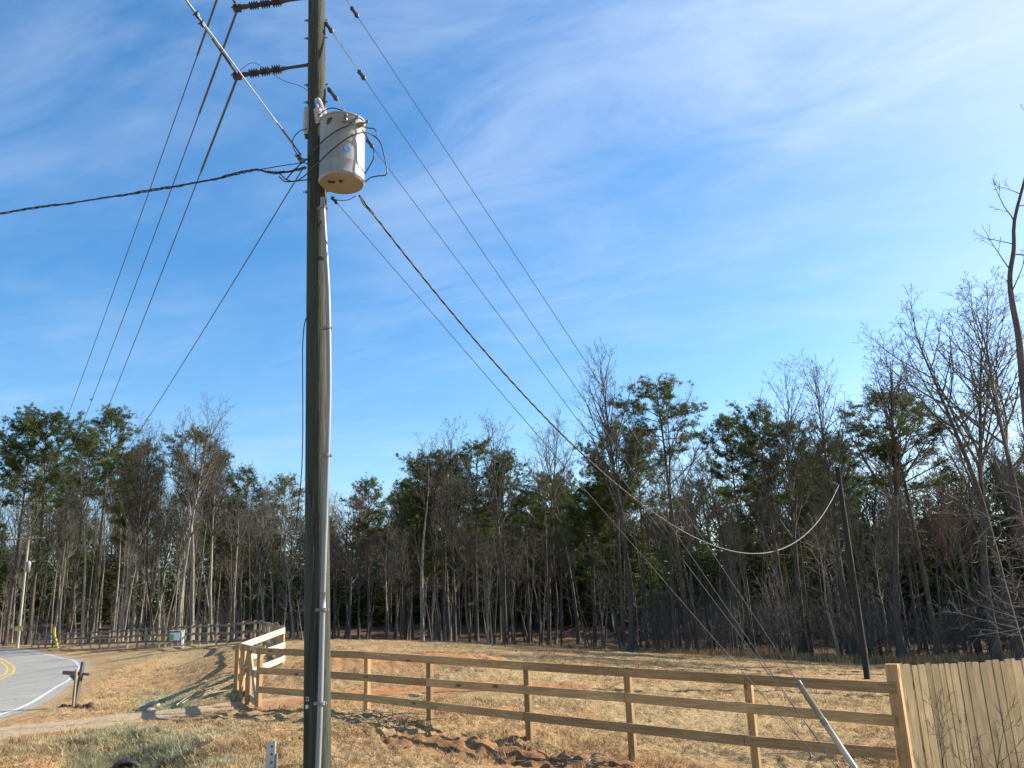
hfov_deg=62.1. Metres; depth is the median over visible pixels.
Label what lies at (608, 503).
pine tree
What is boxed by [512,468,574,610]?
pine tree
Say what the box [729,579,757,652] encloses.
slender tree
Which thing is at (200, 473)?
bare tree
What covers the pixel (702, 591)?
bare tree
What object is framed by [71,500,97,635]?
bare tree
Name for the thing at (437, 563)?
pine tree
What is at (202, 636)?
bare tree
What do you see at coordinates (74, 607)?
slender tree
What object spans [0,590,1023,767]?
ground
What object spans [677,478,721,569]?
pine tree
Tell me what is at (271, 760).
marker post
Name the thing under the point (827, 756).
stick pile
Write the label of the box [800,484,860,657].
bare tree
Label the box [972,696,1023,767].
sapling
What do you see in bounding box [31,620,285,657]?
paddock fence
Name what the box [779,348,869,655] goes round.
bare tree
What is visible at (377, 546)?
bare tree
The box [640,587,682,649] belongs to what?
slender tree
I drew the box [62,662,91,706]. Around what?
mailbox post
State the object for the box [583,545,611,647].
slender tree
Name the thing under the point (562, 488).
pine tree
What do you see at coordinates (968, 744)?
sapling
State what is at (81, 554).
pine tree
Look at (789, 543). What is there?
bare tree
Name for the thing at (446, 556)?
pine tree
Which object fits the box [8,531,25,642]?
slender tree
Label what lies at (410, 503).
pine tree
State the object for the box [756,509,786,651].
bare tree
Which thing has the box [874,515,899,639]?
bare tree
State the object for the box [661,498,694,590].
pine tree
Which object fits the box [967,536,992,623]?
slender tree
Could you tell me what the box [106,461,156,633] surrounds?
pine tree
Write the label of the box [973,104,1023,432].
bare tree
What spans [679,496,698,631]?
bare tree
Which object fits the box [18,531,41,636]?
slender tree
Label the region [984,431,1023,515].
bare tree
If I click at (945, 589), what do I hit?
slender tree
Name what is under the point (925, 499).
bare tree
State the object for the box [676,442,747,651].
bare tree
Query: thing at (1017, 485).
bare tree
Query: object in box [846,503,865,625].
bare tree
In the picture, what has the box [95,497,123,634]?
bare tree
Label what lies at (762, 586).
bare tree
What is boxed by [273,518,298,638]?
slender tree
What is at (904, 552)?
bare tree
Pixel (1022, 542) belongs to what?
bare tree
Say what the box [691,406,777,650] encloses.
pine tree
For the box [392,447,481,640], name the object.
pine tree
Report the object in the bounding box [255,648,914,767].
rail fence
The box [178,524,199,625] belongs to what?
bare tree
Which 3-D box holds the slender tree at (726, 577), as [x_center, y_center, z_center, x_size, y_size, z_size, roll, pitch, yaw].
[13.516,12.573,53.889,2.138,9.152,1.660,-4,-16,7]
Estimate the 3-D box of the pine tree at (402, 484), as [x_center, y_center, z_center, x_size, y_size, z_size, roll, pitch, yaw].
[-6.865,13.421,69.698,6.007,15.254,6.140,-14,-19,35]
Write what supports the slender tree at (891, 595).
on the ground at (94, 658)
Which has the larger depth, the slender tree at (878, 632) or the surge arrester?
the slender tree at (878, 632)
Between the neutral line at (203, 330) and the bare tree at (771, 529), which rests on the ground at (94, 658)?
the bare tree at (771, 529)
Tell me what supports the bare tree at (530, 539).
on the ground at (94, 658)
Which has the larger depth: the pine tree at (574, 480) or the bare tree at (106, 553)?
the pine tree at (574, 480)
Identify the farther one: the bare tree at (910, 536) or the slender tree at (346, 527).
the slender tree at (346, 527)
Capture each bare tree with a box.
[0,529,15,643]
[1,487,31,627]
[4,525,26,631]
[13,474,35,535]
[16,464,49,640]
[33,505,58,642]
[44,485,76,642]
[48,471,89,637]
[54,511,78,632]
[55,446,120,645]
[60,535,79,630]
[71,489,119,636]
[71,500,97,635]
[90,471,112,628]
[94,499,112,629]
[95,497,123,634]
[106,417,168,641]
[107,451,138,635]
[111,508,136,639]
[112,412,167,640]
[119,465,129,616]
[123,521,137,604]
[126,503,168,634]
[143,453,176,639]
[148,508,165,633]
[150,477,173,621]
[150,484,183,639]
[150,507,167,602]
[152,407,234,639]
[159,446,196,638]
[162,393,245,642]
[168,467,198,626]
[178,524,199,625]
[182,500,203,632]
[185,457,201,624]
[186,492,215,632]
[190,421,242,639]
[191,449,225,639]
[201,484,228,637]
[213,500,230,637]
[213,510,245,593]
[214,511,223,623]
[215,488,252,638]
[222,493,241,639]
[222,496,239,611]
[225,519,246,623]
[233,531,248,627]
[236,472,284,635]
[236,476,262,638]
[238,514,256,636]
[240,538,251,620]
[241,527,282,634]
[247,486,276,638]
[247,502,275,635]
[250,497,282,629]
[256,540,265,629]
[267,472,304,638]
[275,485,295,624]
[296,545,304,620]
[329,479,391,639]
[329,505,350,638]
[329,528,338,578]
[330,504,350,627]
[335,556,377,639]
[337,558,354,639]
[351,532,368,635]
[362,551,384,637]
[362,555,373,626]
[364,543,376,630]
[366,511,392,638]
[375,549,399,631]
[377,484,411,639]
[378,532,404,639]
[380,486,408,634]
[385,515,405,639]
[386,522,415,639]
[391,520,413,639]
[399,433,458,640]
[401,546,418,638]
[406,510,430,639]
[406,524,431,638]
[409,577,413,638]
[423,415,481,641]
[424,569,438,636]
[425,494,455,640]
[426,486,460,641]
[444,496,486,642]
[447,532,468,633]
[452,495,461,635]
[454,522,465,634]
[458,543,476,639]
[460,408,529,644]
[462,536,482,639]
[467,523,486,642]
[476,536,495,643]
[478,489,502,631]
[478,539,494,633]
[481,478,510,622]
[483,524,514,641]
[488,496,516,644]
[497,498,508,640]
[498,525,535,643]
[506,536,523,632]
[516,407,584,644]
[516,493,537,641]
[519,422,581,643]
[520,529,544,642]
[522,519,537,636]
[532,524,553,645]
[540,508,556,625]
[547,496,581,646]
[559,526,586,647]
[564,337,663,651]
[602,517,615,632]
[609,481,636,640]
[612,521,627,637]
[614,472,645,636]
[625,512,662,647]
[634,475,657,646]
[637,464,677,648]
[639,454,699,650]
[640,378,720,651]
[656,468,682,647]
[666,463,714,649]
[672,479,698,605]
[673,460,702,638]
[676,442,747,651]
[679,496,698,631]
[706,502,757,649]
[708,483,741,646]
[708,496,736,649]
[717,498,750,653]
[721,479,744,646]
[730,476,797,650]
[746,359,831,655]
[746,499,769,642]
[749,480,787,651]
[751,479,801,581]
[752,451,787,603]
[754,504,783,648]
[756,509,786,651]
[758,470,784,628]
[771,482,793,621]
[773,476,798,541]
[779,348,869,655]
[784,478,819,652]
[799,449,859,656]
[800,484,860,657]
[800,524,832,643]
[805,451,843,652]
[805,481,836,652]
[810,326,950,661]
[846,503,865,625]
[848,504,870,658]
[852,284,1023,660]
[864,500,917,589]
[869,521,889,586]
[870,463,905,648]
[872,369,1023,662]
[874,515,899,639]
[880,465,930,654]
[880,478,927,645]
[882,467,922,649]
[888,266,1023,567]
[888,487,943,652]
[888,492,919,654]
[892,493,926,649]
[896,284,1023,661]
[898,491,909,627]
[900,446,968,651]
[908,455,974,645]
[909,470,941,555]
[922,467,983,655]
[931,471,975,641]
[935,493,972,654]
[944,487,976,607]
[951,452,987,655]
[954,505,978,591]
[958,472,991,653]
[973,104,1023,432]
[978,501,1004,571]
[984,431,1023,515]
[985,426,1023,604]
[989,468,1023,554]
[995,456,1022,514]
[997,456,1022,549]
[998,453,1023,510]
[1004,486,1023,550]
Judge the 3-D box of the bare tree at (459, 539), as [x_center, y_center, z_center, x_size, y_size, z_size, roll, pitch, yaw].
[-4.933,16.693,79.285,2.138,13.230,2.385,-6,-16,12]
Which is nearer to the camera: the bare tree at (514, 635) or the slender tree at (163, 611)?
the bare tree at (514, 635)
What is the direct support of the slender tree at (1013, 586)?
on the ground at (94, 658)
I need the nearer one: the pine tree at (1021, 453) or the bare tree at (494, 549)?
the pine tree at (1021, 453)
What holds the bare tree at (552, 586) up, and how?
on the ground at (94, 658)
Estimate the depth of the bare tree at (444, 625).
60.63 m
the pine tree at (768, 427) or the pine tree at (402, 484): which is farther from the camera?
the pine tree at (402, 484)
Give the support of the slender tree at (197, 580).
on the ground at (94, 658)
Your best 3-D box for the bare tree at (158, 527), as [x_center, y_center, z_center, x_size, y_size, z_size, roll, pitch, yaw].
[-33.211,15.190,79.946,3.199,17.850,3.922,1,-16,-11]
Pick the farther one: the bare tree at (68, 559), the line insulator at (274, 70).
the bare tree at (68, 559)
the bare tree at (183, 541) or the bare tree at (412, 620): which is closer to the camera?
the bare tree at (412, 620)
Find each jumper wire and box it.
[239,62,309,91]
[256,162,309,170]
[277,171,309,180]
[279,176,310,181]
[286,157,309,179]
[292,128,306,152]
[312,132,387,182]
[313,123,354,150]
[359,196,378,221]
[362,130,374,173]
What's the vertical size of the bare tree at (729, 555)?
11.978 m
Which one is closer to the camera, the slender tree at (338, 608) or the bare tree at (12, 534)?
the slender tree at (338, 608)
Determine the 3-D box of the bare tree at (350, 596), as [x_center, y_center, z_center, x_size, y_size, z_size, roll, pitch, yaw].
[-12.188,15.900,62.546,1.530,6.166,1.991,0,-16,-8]
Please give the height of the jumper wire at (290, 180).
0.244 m
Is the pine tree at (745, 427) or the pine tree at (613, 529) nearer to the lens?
the pine tree at (745, 427)
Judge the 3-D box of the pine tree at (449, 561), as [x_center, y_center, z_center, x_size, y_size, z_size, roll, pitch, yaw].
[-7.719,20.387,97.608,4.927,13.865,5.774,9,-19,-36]
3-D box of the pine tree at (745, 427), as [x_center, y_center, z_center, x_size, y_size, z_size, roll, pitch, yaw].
[15.720,8.637,52.108,5.119,15.953,5.232,1,-16,-10]
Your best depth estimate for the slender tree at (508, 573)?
59.95 m
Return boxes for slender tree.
[0,574,16,642]
[0,577,10,641]
[1,571,19,625]
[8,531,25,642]
[13,570,29,637]
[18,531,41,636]
[27,557,47,633]
[44,515,69,637]
[46,500,77,640]
[55,518,77,626]
[65,541,86,632]
[65,577,81,637]
[65,581,86,632]
[68,589,81,635]
[73,593,97,623]
[101,584,125,640]
[106,543,128,641]
[122,513,153,640]
[123,501,154,636]
[124,489,160,639]
[128,565,156,640]
[149,545,182,639]
[152,593,173,630]
[163,512,201,639]
[168,563,196,629]
[172,530,182,590]
[174,506,199,573]
[184,517,219,612]
[188,560,216,631]
[194,549,203,605]
[219,506,255,639]
[228,539,246,636]
[239,551,267,620]
[254,545,283,623]
[266,513,293,621]
[270,583,296,624]
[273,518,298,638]
[276,565,292,625]
[279,555,330,637]
[289,582,303,639]
[291,556,304,639]
[292,512,304,575]
[330,497,361,638]
[330,574,352,638]
[331,520,350,636]
[368,511,396,638]
[375,511,397,637]
[391,561,409,639]
[397,565,427,637]
[404,542,416,639]
[411,522,456,640]
[417,500,447,640]
[424,551,443,635]
[427,558,448,640]
[438,559,458,602]
[438,560,474,640]
[467,547,505,643]
[468,556,484,634]
[473,578,486,639]
[475,542,512,643]
[477,538,497,625]
[479,538,494,639]
[489,501,519,644]
[498,524,512,608]
[509,524,524,642]
[513,586,529,639]
[518,527,546,642]
[518,529,543,632]
[528,595,559,644]
[531,529,555,642]
[539,500,579,644]
[557,557,578,635]
[558,579,588,644]
[561,571,593,646]
[567,503,622,647]
[578,577,618,641]
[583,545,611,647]
[586,529,639,648]
[590,523,606,622]
[593,564,620,647]
[598,583,618,620]
[622,577,646,638]
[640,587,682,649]
[677,589,703,646]
[686,533,715,644]
[686,541,716,650]
[688,553,734,650]
[707,512,740,651]
[715,542,758,647]
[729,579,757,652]
[750,524,794,653]
[778,556,824,653]
[794,512,846,656]
[796,571,858,656]
[800,508,847,606]
[822,521,860,647]
[832,497,866,611]
[832,566,864,625]
[852,507,884,650]
[853,551,905,658]
[857,498,884,604]
[858,529,917,617]
[859,527,900,656]
[876,507,910,648]
[879,570,907,614]
[892,558,959,637]
[918,521,958,645]
[927,536,964,652]
[937,587,982,653]
[946,560,999,656]
[958,571,995,651]
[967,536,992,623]
[977,587,1019,628]
[997,563,1022,617]
[998,500,1023,588]
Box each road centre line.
[0,658,14,679]
[0,661,8,676]
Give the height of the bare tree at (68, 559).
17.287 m
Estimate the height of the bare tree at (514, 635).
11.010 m
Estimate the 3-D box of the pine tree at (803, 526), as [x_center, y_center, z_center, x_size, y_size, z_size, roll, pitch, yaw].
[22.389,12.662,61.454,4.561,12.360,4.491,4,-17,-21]
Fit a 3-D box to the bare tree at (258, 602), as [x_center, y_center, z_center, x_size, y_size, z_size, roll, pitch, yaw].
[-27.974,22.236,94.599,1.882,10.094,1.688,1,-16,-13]
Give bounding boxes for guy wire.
[325,21,835,767]
[327,87,839,767]
[331,196,825,767]
[346,0,796,680]
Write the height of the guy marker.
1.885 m
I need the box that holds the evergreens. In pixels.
[0,461,1023,633]
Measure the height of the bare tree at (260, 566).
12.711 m
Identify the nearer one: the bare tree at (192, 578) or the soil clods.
the soil clods
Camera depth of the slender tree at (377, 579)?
65.86 m
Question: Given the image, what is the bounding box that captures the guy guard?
[795,680,857,767]
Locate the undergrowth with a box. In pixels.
[0,557,1023,657]
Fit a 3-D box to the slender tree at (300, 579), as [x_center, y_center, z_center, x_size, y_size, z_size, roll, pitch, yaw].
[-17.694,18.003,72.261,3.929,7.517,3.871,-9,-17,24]
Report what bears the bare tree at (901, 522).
on the ground at (94, 658)
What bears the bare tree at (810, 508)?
on the ground at (94, 658)
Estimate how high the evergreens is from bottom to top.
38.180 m
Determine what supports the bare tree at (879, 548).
on the ground at (94, 658)
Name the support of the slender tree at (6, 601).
on the ground at (94, 658)
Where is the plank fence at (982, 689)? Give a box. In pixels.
[897,658,1023,767]
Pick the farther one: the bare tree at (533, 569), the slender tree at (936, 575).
the bare tree at (533, 569)
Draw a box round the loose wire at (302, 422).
[295,312,309,530]
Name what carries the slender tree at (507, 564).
on the ground at (94, 658)
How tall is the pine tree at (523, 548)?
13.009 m
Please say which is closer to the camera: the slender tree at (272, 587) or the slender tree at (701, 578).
the slender tree at (701, 578)
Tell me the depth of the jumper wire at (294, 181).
11.05 m
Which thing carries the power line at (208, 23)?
attached to the line insulator
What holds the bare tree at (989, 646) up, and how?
on the ground at (94, 658)
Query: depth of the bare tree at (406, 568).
62.30 m
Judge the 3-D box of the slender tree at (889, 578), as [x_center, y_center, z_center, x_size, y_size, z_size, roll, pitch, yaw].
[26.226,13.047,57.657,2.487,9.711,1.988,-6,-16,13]
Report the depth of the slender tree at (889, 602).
45.24 m
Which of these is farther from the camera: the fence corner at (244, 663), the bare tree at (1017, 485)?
the bare tree at (1017, 485)
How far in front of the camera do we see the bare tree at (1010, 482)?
47.41 m
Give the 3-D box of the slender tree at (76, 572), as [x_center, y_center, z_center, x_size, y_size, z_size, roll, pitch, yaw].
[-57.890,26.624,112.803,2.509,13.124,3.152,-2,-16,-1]
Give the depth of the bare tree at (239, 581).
100.91 m
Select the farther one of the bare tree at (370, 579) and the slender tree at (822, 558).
the bare tree at (370, 579)
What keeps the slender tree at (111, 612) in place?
on the ground at (94, 658)
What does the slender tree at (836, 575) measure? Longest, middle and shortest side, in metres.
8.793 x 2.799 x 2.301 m
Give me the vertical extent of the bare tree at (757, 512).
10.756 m
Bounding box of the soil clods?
[59,702,94,708]
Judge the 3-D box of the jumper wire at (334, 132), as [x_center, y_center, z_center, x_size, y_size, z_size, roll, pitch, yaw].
[-2.334,-3.136,10.791,0.692,0.348,0.263,-10,-17,25]
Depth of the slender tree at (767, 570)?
51.79 m
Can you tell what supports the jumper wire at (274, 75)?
hanging from the line insulator at (274, 70)
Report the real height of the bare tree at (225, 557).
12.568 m
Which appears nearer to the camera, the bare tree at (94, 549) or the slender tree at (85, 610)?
the slender tree at (85, 610)
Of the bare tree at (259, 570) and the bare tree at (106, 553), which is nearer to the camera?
the bare tree at (259, 570)
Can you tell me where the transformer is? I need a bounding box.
[313,104,368,193]
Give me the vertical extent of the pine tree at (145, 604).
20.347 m
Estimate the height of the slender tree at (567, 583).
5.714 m
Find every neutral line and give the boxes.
[31,170,301,560]
[186,0,300,155]
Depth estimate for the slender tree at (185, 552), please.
92.68 m
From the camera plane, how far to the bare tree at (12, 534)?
139.91 m
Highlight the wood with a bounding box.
[0,425,1023,642]
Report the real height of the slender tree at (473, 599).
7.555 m
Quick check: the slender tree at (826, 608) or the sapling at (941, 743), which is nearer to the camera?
the sapling at (941, 743)
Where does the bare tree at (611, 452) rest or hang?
on the ground at (94, 658)
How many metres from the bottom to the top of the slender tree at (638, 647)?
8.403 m
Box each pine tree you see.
[0,402,99,644]
[0,414,70,645]
[18,447,89,633]
[51,480,94,631]
[55,428,129,642]
[59,399,156,644]
[90,450,123,624]
[99,446,156,627]
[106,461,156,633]
[110,484,157,635]
[122,441,168,639]
[159,423,234,639]
[188,492,218,608]
[197,447,248,631]
[213,463,280,635]
[255,473,304,622]
[257,502,288,604]
[339,472,396,624]
[344,513,366,557]
[350,510,384,612]
[360,527,384,623]
[363,489,420,629]
[373,528,399,630]
[381,482,416,635]
[385,474,407,618]
[386,457,451,596]
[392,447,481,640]
[392,492,448,601]
[394,490,442,586]
[396,506,449,606]
[410,472,466,637]
[418,492,457,639]
[425,478,470,637]
[434,512,466,600]
[438,435,519,641]
[442,520,490,630]
[461,488,502,624]
[470,451,532,619]
[505,498,547,628]
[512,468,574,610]
[516,490,552,625]
[537,478,580,633]
[538,490,580,623]
[547,486,623,644]
[554,480,616,646]
[565,470,583,506]
[573,416,657,647]
[577,471,638,634]
[586,492,622,599]
[588,509,634,587]
[600,430,688,647]
[604,372,707,653]
[610,500,659,624]
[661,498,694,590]
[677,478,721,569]
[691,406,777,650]
[717,399,815,654]
[724,458,791,642]
[734,415,837,654]
[779,477,840,645]
[781,458,856,645]
[797,439,869,653]
[798,425,871,639]
[836,384,973,655]
[1000,445,1023,568]
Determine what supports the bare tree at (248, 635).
on the ground at (94, 658)
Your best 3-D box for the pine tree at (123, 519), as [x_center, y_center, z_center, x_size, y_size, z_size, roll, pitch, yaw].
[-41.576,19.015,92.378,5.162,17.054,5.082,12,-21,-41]
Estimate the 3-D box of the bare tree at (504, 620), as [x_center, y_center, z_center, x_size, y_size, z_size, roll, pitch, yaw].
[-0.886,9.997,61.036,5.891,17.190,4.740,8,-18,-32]
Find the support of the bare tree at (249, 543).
on the ground at (94, 658)
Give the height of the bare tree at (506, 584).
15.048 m
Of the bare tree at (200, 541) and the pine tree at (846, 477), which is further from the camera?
the bare tree at (200, 541)
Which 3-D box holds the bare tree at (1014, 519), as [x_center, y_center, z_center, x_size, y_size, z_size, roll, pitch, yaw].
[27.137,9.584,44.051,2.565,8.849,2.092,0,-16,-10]
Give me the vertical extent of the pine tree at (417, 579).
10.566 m
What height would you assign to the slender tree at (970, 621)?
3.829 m
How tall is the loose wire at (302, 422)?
2.664 m
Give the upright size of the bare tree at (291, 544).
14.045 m
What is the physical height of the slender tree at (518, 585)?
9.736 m
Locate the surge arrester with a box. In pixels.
[303,107,308,138]
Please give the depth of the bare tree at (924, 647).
56.38 m
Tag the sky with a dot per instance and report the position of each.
(714, 193)
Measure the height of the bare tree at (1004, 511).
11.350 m
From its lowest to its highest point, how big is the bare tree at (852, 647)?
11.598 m
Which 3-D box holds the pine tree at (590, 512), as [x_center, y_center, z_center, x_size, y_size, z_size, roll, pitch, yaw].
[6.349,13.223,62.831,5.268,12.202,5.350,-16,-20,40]
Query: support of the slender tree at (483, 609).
on the ground at (94, 658)
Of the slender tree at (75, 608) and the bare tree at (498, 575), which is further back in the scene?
the slender tree at (75, 608)
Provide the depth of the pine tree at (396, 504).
110.46 m
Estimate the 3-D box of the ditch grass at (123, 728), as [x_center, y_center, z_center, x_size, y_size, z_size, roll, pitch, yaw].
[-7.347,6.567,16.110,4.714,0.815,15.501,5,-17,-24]
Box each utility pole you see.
[13,536,44,647]
[303,0,332,767]
[832,467,870,678]
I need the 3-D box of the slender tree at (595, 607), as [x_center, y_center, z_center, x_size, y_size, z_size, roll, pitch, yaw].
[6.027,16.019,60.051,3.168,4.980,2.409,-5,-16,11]
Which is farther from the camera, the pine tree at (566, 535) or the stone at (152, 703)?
the pine tree at (566, 535)
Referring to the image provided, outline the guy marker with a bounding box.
[53,626,58,647]
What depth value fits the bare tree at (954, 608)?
51.32 m
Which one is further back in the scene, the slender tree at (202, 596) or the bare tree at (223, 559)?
the slender tree at (202, 596)
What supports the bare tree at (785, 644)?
on the ground at (94, 658)
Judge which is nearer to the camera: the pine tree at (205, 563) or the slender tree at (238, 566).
the slender tree at (238, 566)
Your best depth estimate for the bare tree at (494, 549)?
71.95 m
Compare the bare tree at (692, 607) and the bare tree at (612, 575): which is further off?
the bare tree at (612, 575)
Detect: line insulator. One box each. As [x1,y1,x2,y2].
[231,0,299,12]
[231,63,307,79]
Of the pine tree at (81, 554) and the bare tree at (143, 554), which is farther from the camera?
the pine tree at (81, 554)
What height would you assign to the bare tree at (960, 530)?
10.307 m
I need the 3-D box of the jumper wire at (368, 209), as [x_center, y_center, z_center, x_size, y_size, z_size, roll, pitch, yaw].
[-1.804,-2.235,10.830,0.053,0.261,0.320,-16,-21,40]
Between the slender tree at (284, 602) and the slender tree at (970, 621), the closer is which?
the slender tree at (970, 621)
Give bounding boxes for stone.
[146,701,159,706]
[408,693,421,696]
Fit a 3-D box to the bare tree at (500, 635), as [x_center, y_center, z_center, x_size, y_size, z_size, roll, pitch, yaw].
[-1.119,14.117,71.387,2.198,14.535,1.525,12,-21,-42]
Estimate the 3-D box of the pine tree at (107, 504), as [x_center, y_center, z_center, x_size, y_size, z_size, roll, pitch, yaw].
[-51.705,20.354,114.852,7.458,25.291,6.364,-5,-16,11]
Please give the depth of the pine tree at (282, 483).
82.50 m
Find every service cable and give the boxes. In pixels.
[0,166,306,214]
[359,195,838,553]
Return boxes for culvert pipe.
[111,756,140,767]
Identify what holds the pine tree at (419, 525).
on the ground at (94, 658)
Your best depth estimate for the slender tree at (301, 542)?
72.38 m
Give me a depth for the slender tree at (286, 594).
67.45 m
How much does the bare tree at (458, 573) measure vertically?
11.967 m
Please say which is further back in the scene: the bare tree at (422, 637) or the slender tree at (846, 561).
the bare tree at (422, 637)
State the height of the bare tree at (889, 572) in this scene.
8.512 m
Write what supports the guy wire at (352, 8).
attached to the utility pole at (317, 712)
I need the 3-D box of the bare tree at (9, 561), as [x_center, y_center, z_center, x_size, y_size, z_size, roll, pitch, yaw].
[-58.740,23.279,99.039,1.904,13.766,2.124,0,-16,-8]
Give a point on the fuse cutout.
(318, 101)
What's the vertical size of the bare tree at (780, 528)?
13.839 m
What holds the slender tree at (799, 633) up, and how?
on the ground at (94, 658)
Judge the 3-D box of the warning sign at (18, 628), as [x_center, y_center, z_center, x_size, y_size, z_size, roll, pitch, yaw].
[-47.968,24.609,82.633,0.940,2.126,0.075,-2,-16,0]
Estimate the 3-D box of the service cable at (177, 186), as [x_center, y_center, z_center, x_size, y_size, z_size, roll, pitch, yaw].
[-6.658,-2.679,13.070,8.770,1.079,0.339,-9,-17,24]
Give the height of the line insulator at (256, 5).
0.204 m
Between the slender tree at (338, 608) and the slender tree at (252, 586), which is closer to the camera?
the slender tree at (338, 608)
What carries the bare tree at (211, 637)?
on the ground at (94, 658)
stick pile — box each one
[335,704,442,722]
[532,751,625,767]
[739,751,896,767]
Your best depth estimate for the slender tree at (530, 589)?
80.31 m
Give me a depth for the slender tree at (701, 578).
62.75 m
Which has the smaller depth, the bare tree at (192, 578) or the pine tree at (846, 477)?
the pine tree at (846, 477)
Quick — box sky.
[0,0,1023,613]
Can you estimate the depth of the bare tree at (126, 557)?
89.82 m
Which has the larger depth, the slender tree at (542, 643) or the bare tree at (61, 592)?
the bare tree at (61, 592)
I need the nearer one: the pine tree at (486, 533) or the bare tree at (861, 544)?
the bare tree at (861, 544)
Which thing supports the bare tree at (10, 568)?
on the ground at (94, 658)
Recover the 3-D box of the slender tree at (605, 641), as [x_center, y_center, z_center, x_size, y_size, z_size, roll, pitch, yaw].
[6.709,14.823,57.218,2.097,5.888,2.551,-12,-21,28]
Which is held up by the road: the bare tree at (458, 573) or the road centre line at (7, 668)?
the road centre line at (7, 668)
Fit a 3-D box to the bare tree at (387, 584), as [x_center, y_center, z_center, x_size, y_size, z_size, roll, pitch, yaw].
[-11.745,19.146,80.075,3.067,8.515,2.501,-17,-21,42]
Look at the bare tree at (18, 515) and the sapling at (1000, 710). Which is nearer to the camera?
the sapling at (1000, 710)
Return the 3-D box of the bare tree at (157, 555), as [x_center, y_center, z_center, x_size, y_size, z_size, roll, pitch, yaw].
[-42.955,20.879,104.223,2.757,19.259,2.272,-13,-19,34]
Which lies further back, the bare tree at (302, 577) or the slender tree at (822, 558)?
the bare tree at (302, 577)
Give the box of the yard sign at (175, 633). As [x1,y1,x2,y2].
[169,627,183,647]
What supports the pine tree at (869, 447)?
on the ground at (94, 658)
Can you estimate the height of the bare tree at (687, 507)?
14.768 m
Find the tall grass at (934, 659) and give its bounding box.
[247,636,1014,664]
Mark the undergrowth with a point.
(943, 626)
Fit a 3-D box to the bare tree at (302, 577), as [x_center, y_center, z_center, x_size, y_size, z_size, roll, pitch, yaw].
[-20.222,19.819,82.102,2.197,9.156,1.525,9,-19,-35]
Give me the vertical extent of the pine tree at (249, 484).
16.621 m
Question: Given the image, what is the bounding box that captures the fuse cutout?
[315,97,325,114]
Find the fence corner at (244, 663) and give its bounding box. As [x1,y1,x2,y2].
[233,627,284,705]
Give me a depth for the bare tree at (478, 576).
63.33 m
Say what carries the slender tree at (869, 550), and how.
on the ground at (94, 658)
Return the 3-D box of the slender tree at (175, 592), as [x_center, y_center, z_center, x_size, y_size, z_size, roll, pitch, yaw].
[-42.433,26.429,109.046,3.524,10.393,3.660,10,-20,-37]
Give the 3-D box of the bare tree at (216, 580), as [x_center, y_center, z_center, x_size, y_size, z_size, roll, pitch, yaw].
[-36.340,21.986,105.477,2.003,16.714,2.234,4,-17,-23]
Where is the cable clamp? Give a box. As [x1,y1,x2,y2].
[294,153,306,163]
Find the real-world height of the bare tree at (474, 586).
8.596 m
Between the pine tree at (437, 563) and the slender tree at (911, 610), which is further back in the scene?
the pine tree at (437, 563)
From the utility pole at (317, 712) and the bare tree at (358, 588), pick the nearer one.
the utility pole at (317, 712)
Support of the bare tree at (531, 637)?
on the ground at (94, 658)
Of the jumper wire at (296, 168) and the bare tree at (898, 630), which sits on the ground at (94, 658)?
the bare tree at (898, 630)
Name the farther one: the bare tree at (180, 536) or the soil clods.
the bare tree at (180, 536)
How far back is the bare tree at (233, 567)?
96.84 m
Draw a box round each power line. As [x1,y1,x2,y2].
[17,0,217,533]
[34,0,237,530]
[46,0,237,535]
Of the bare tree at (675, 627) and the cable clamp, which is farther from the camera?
the bare tree at (675, 627)
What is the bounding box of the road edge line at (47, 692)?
[0,649,79,714]
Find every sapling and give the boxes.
[911,688,967,767]
[943,711,985,767]
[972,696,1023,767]
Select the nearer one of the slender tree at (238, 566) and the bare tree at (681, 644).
the bare tree at (681, 644)
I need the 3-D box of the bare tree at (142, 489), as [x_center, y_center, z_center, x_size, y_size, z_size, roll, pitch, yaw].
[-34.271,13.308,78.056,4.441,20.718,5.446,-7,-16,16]
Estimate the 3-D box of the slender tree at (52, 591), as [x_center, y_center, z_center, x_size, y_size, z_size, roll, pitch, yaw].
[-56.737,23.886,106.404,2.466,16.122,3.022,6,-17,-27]
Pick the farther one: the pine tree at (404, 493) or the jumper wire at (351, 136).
the pine tree at (404, 493)
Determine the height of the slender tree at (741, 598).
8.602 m
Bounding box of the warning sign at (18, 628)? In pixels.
[14,626,22,647]
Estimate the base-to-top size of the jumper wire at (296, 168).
0.264 m
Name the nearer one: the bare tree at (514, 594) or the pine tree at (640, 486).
the pine tree at (640, 486)
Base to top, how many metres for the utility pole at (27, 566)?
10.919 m
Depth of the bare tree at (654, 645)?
63.73 m
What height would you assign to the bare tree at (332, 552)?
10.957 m
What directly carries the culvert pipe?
on the ground at (94, 658)
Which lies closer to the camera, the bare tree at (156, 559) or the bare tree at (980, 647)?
the bare tree at (980, 647)
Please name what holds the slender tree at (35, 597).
on the ground at (94, 658)
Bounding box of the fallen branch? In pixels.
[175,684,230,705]
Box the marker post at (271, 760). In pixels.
[265,741,277,767]
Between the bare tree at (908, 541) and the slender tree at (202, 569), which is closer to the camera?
the bare tree at (908, 541)
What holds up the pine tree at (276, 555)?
on the ground at (94, 658)
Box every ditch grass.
[2,692,302,767]
[61,731,197,767]
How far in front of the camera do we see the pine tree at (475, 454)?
69.75 m
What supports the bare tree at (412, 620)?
on the ground at (94, 658)
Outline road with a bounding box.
[0,648,87,717]
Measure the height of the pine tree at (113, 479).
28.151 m
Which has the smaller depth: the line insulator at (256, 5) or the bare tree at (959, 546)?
the line insulator at (256, 5)
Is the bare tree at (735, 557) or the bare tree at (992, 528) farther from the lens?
the bare tree at (735, 557)

